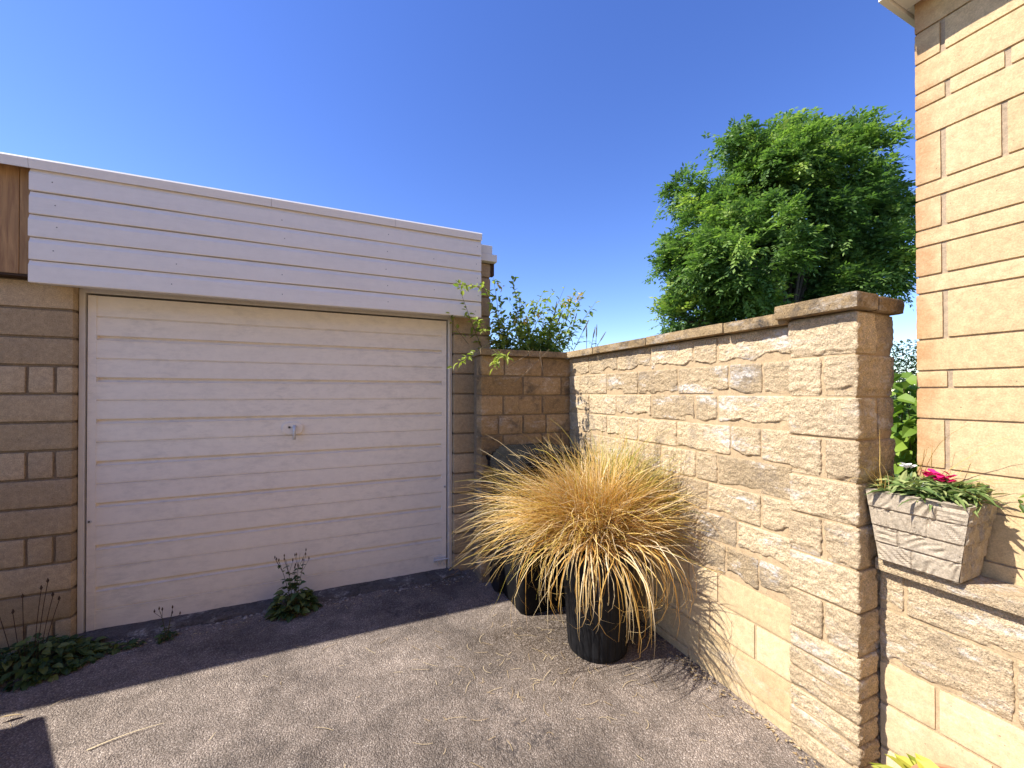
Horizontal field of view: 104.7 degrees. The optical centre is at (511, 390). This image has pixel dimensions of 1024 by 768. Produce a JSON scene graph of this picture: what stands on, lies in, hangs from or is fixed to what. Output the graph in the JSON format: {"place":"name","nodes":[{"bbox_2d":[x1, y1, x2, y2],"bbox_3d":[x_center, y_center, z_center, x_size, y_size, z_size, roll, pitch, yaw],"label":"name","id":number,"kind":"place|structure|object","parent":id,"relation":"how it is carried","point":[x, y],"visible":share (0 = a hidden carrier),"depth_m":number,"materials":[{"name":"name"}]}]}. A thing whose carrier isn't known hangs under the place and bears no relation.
{"place":"outdoors","nodes":[
{"label":"outdoors","id":0,"kind":"place"},
{"bbox_2d":[115,573,474,642],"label":"gravel","id":1,"kind":"structure","parent":0,"point":[246,617],"depth_m":2.50,"materials":[{"name":"grey gravel"}]},
{"bbox_2d":[0,569,824,767],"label":"driveway","id":2,"kind":"structure","parent":0,"point":[195,694],"depth_m":1.83,"materials":[{"name":"grey asphalt"}]},
{"bbox_2d":[0,714,22,717],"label":"fallen leaf","id":3,"kind":"object","parent":2,"relation":"on","point":[10,715],"visible":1,"depth_m":1.72,"materials":[{"name":"plant"}]},
{"bbox_2d":[0,578,108,692],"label":"weed","id":4,"kind":"object","parent":2,"relation":"on","point":[17,664],"visible":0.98,"depth_m":2.04,"materials":[{"name":"green plant"}]},
{"bbox_2d":[74,638,146,658],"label":"weed","id":5,"kind":"object","parent":2,"relation":"on","point":[114,649],"visible":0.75,"depth_m":2.19,"materials":[{"name":"green plant"}]},
{"bbox_2d":[86,723,161,750],"bbox_3d":[-1.598,1.429,1.638,0.234,0.003,0.014,0,0,-34],"label":"straw blade","id":6,"kind":"object","parent":2,"relation":"on","point":[117,737],"visible":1,"depth_m":1.62,"materials":[{"name":"beige plant"}]},
{"bbox_2d":[154,605,180,644],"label":"weed","id":7,"kind":"object","parent":2,"relation":"on","point":[167,638],"visible":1,"depth_m":2.28,"materials":[{"name":"green plant"}]},
{"bbox_2d":[264,549,322,622],"bbox_3d":[-1.404,1.256,2.554,0.318,0.444,0.242,0,0,1],"label":"weed","id":8,"kind":"object","parent":2,"relation":"on","point":[291,608],"visible":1,"depth_m":2.53,"materials":[{"name":"green plant"}]},
{"bbox_2d":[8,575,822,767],"bbox_3d":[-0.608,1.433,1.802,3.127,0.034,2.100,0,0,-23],"label":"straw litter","id":9,"kind":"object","parent":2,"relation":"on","point":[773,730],"visible":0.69,"depth_m":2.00,"materials":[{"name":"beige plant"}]},
{"bbox_2d":[471,348,569,582],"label":"end wall","id":10,"kind":"structure","parent":2,"relation":"on","point":[534,401],"depth_m":3.06,"materials":[{"name":"stone"}]},
{"bbox_2d":[486,443,594,614],"bbox_3d":[0.180,0.919,2.766,0.580,1.045,0.628,0,0,-23],"label":"wheelie bin","id":11,"kind":"object","parent":2,"relation":"on","point":[530,596],"visible":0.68,"depth_m":2.56,"materials":[{"name":"plastic"}]},
{"bbox_2d":[559,541,636,663],"bbox_3d":[0.484,1.156,2.243,0.434,0.579,0.434,0,0,-23],"label":"plant pot","id":12,"kind":"object","parent":2,"relation":"on","point":[596,646],"visible":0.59,"depth_m":2.08,"materials":[{"name":"black plastic"}]},
{"bbox_2d":[444,415,738,659],"bbox_3d":[0.516,0.681,2.287,1.832,1.139,1.506,0,0,-23],"label":"grass tussock","id":13,"kind":"object","parent":12,"relation":"in","point":[608,508],"depth_m":2.08,"materials":[{"name":"beige plant"}]},
{"bbox_2d":[565,291,904,767],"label":"garden wall","id":14,"kind":"structure","parent":2,"relation":"on","point":[781,416],"depth_m":1.71,"materials":[{"name":"stone"}]},
{"bbox_2d":[911,763,954,767],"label":"terracotta pot","id":15,"kind":"object","parent":2,"relation":"on","point":[939,765],"visible":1,"depth_m":1.25,"materials":[{"name":"orange ceramic"}]},
{"bbox_2d":[869,753,938,767],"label":"potted plant","id":16,"kind":"object","parent":15,"relation":"in","point":[920,761],"visible":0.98,"depth_m":1.26,"materials":[{"name":"yellow plant"}]},
{"bbox_2d":[875,556,1023,767],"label":"wall","id":17,"kind":"structure","parent":2,"relation":"on","point":[952,675],"depth_m":1.29,"materials":[{"name":"stone"}]},
{"bbox_2d":[866,486,997,583],"bbox_3d":[1.419,0.480,1.344,0.202,0.254,0.261,0,0,-23],"label":"planter","id":18,"kind":"object","parent":17,"relation":"on","point":[946,540],"visible":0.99,"depth_m":1.28,"materials":[{"name":"stone"}]},
{"bbox_2d":[871,462,929,496],"bbox_3d":[1.389,0.322,1.421,0.204,0.124,0.195,0,0,-23],"label":"white flower","id":19,"kind":"object","parent":18,"relation":"in","point":[906,466],"visible":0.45,"depth_m":1.42,"materials":[{"name":"green plant"}]},
{"bbox_2d":[863,470,1009,516],"bbox_3d":[1.397,0.331,1.308,0.356,0.122,0.250,0,0,29],"label":"trailing plant","id":20,"kind":"object","parent":18,"relation":"in","point":[951,494],"visible":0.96,"depth_m":1.28,"materials":[{"name":"green plant"}]},
{"bbox_2d":[850,423,1022,503],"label":"wispy grass","id":21,"kind":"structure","parent":18,"relation":"in","point":[881,481],"depth_m":1.38,"materials":[{"name":"green plant"}]},
{"bbox_2d":[902,468,978,502],"bbox_3d":[1.460,0.326,1.350,0.192,0.113,0.210,0,0,39],"label":"pink flower","id":22,"kind":"object","parent":18,"relation":"in","point":[933,474],"visible":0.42,"depth_m":1.33,"materials":[{"name":"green plant"}]},
{"bbox_2d":[1018,493,1023,512],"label":"leafy sprig","id":23,"kind":"object","parent":17,"relation":"on","point":[1021,506],"visible":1,"depth_m":1.19,"materials":[{"name":"green plant"}]},
{"bbox_2d":[0,0,918,392],"label":"sky","id":24,"kind":"structure","parent":0,"point":[546,130],"materials":[{"name":"blue"}]},
{"label":"garden ground","id":25,"kind":"structure","parent":0,"visible":0},
{"bbox_2d":[446,276,605,384],"bbox_3d":[0.053,0.268,3.469,1.512,2.474,1.189,0,0,-23],"label":"shrub","id":26,"kind":"object","parent":25,"relation":"on","point":[533,342],"visible":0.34,"depth_m":3.33,"materials":[{"name":"green plant"}]},
{"bbox_2d":[642,105,917,334],"bbox_3d":[9.044,-3.730,13.014,9.496,11.190,5.449,0,0,-13],"label":"ash tree","id":27,"kind":"object","parent":25,"relation":"on","point":[740,253],"visible":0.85,"depth_m":11.88,"materials":[{"name":"green plant"}]},
{"bbox_2d":[890,339,918,461],"bbox_3d":[8.194,0.391,8.212,2.366,2.920,2.010,0,0,-23],"label":"hedge","id":28,"kind":"object","parent":25,"relation":"on","point":[913,359],"visible":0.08,"depth_m":8.09,"materials":[{"name":"green plant"}]},
{"bbox_2d":[890,372,919,476],"bbox_3d":[4.410,0.652,4.377,1.056,1.724,1.024,0,0,14],"label":"leafy bush","id":29,"kind":"object","parent":25,"relation":"on","point":[904,434],"visible":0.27,"depth_m":4.25,"materials":[{"name":"green plant"}]},
{"label":"ground","id":30,"kind":"structure","parent":0,"visible":0},
{"bbox_2d":[0,152,496,654],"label":"garage","id":31,"kind":"structure","parent":30,"relation":"on","point":[214,402],"depth_m":2.53,"materials":[{"name":"concrete block"},{"name":"paint"},{"name":"felt"}]},
{"bbox_2d":[86,295,449,631],"bbox_3d":[-1.497,0.431,2.738,2.162,1.982,0.078,0,0,-23],"label":"garage door","id":32,"kind":"structure","parent":31,"relation":"in","point":[223,441],"depth_m":2.64,"materials":[{"name":"paint"}]},
{"bbox_2d":[878,0,1023,587],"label":"house","id":33,"kind":"structure","parent":30,"relation":"on","point":[969,113],"depth_m":1.32,"materials":[{"name":"stone"}]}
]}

